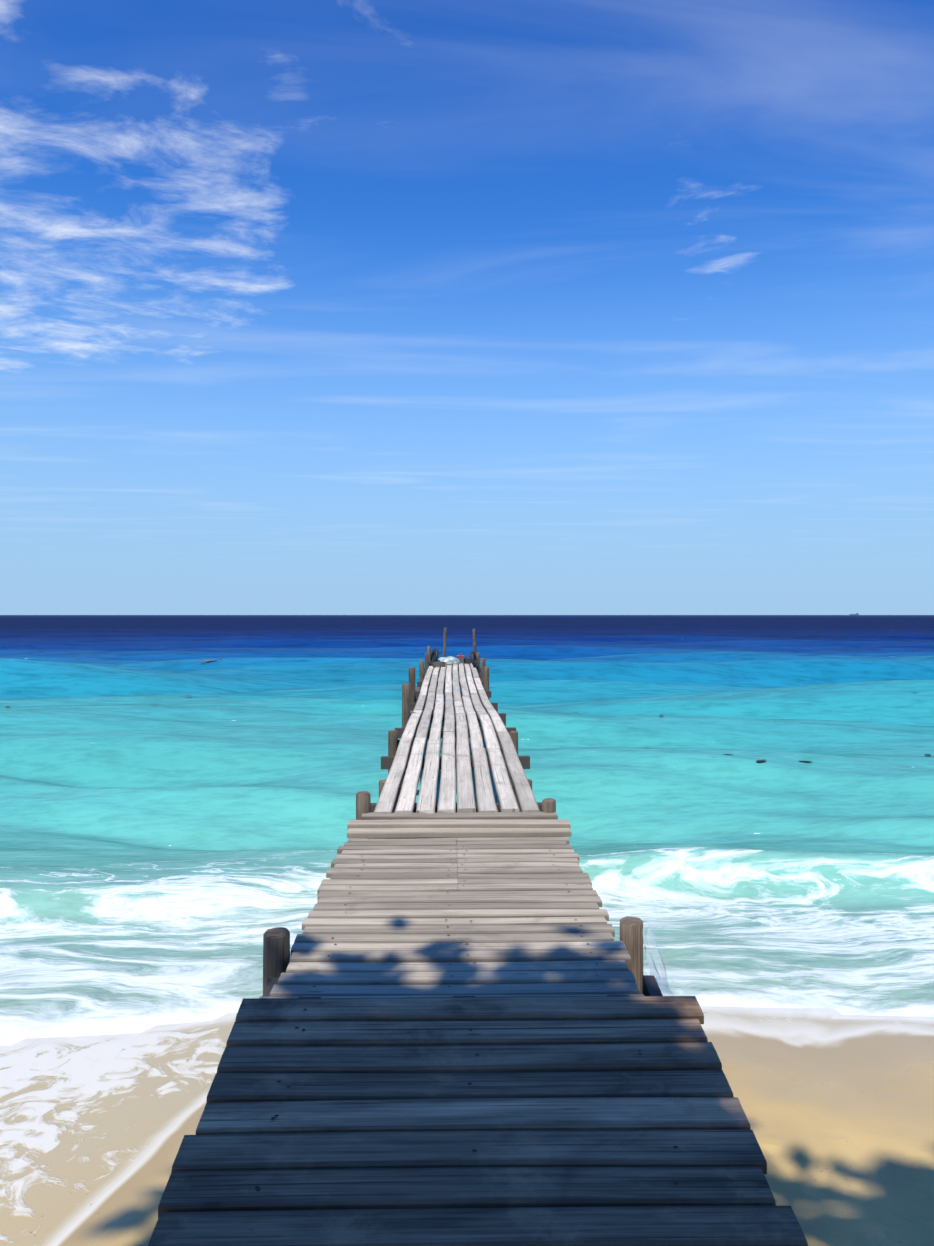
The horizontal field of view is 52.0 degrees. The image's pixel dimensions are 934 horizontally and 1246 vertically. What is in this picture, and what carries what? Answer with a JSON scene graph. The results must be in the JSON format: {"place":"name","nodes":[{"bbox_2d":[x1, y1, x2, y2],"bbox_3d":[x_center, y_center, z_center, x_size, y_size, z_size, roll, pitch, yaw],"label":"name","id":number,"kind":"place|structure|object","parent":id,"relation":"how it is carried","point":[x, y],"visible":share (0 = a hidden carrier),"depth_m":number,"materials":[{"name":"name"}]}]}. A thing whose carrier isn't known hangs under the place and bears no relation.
{"place":"outdoors","nodes":[
{"label":"outdoors","id":0,"kind":"place"},
{"bbox_2d":[263,664,662,997],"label":"pier support beams","id":1,"kind":"structure","parent":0,"point":[650,986],"depth_m":9.61,"materials":[{"name":"wood"}]},
{"bbox_2d":[0,615,933,1045],"bbox_3d":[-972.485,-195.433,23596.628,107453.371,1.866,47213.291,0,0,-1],"label":"sea water","id":2,"kind":"structure","parent":0,"point":[168,851],"depth_m":12.62,"materials":[{"name":"teal liquid"}]},
{"bbox_2d":[199,657,221,661],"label":"boat","id":3,"kind":"object","parent":2,"relation":"on","point":[212,660],"visible":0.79,"depth_m":40.66,"materials":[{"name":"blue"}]},
{"bbox_2d":[263,628,642,993],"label":"wooden posts","id":4,"kind":"object","parent":2,"relation":"in","point":[276,950],"visible":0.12,"depth_m":4.71,"materials":[{"name":"brown wood"}]},
{"bbox_2d":[259,811,643,997],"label":"pier deck","id":5,"kind":"structure","parent":4,"relation":"on","point":[523,932],"depth_m":4.81,"materials":[{"name":"grey wood"}]},
{"bbox_2d":[374,663,539,813],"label":"pier deck","id":6,"kind":"structure","parent":4,"relation":"on","point":[490,719],"depth_m":9.33,"materials":[{"name":"grey wood"}]},
{"bbox_2d":[431,649,438,661],"bbox_3d":[-0.888,0.921,26.110,0.152,0.452,0.457,0,1,-22],"label":"tire","id":7,"kind":"object","parent":6,"relation":"on","point":[435,652],"visible":0.83,"depth_m":26.01,"materials":[{"name":"black rubber"}]},
{"bbox_2d":[433,662,445,666],"bbox_3d":[-0.725,1.073,24.855,0.352,0.138,0.345,0,0,-1],"label":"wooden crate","id":8,"kind":"object","parent":6,"relation":"on","point":[438,664],"visible":0.98,"depth_m":24.73,"materials":[{"name":"wood"}]},
{"bbox_2d":[438,656,459,663],"bbox_3d":[-0.519,1.017,26.409,0.691,0.218,0.547,0,0,-1],"label":"tarp heap","id":9,"kind":"object","parent":6,"relation":"on","point":[450,659],"visible":0.73,"depth_m":26.23,"materials":[{"name":"white fabric"}]},
{"bbox_2d":[457,653,463,662],"bbox_3d":[-0.178,0.985,26.722,0.205,0.275,0.275,0,0,-1],"label":"bucket","id":10,"kind":"object","parent":6,"relation":"on","point":[460,657],"visible":0.9,"depth_m":26.59,"materials":[{"name":"red plastic"}]},
{"bbox_2d":[464,657,471,663],"bbox_3d":[0.034,1.035,26.626,0.200,0.175,0.300,0,0,-9],"label":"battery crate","id":11,"kind":"object","parent":6,"relation":"on","point":[467,660],"visible":0.69,"depth_m":26.48,"materials":[{"name":"grey"}]},
{"bbox_2d":[470,651,477,667],"bbox_3d":[0.181,0.945,24.698,0.176,0.431,0.437,0,0,12],"label":"tyre","id":12,"kind":"object","parent":6,"relation":"on","point":[473,657],"visible":1,"depth_m":24.56,"materials":[{"name":"black rubber"}]},
{"bbox_2d":[642,927,673,995],"bbox_3d":[0.898,1.679,4.308,0.090,0.407,0.815,0,0,-1],"label":"fishing net","id":13,"kind":"object","parent":4,"relation":"attached to","point":[657,976],"visible":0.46,"depth_m":4.52,"materials":[{"name":"white fabric"}]},
{"bbox_2d":[0,1006,933,1245],"bbox_3d":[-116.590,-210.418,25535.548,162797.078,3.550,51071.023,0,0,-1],"label":"sand ground","id":14,"kind":"structure","parent":0,"point":[837,1107],"depth_m":4.12,"materials":[{"name":"beige sand"}]},
{"bbox_2d":[0,0,933,614],"label":"sky","id":15,"kind":"structure","parent":0,"point":[307,307],"materials":[{"name":"blue"}]},
{"bbox_2d":[6,692,930,761],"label":"floating leaves","id":16,"kind":"object","parent":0,"point":[662,714],"visible":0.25,"depth_m":14.85,"materials":[{"name":"grey plant"}]},
{"bbox_2d":[148,996,807,1245],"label":"pier planks","id":17,"kind":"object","parent":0,"point":[572,1120],"depth_m":2.97,"materials":[{"name":"wood"}]},
{"bbox_2d":[249,846,677,1229],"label":"nails","id":18,"kind":"object","parent":17,"relation":"in","point":[473,1150],"visible":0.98,"depth_m":3.37,"materials":[{"name":"black metal"}]}
]}

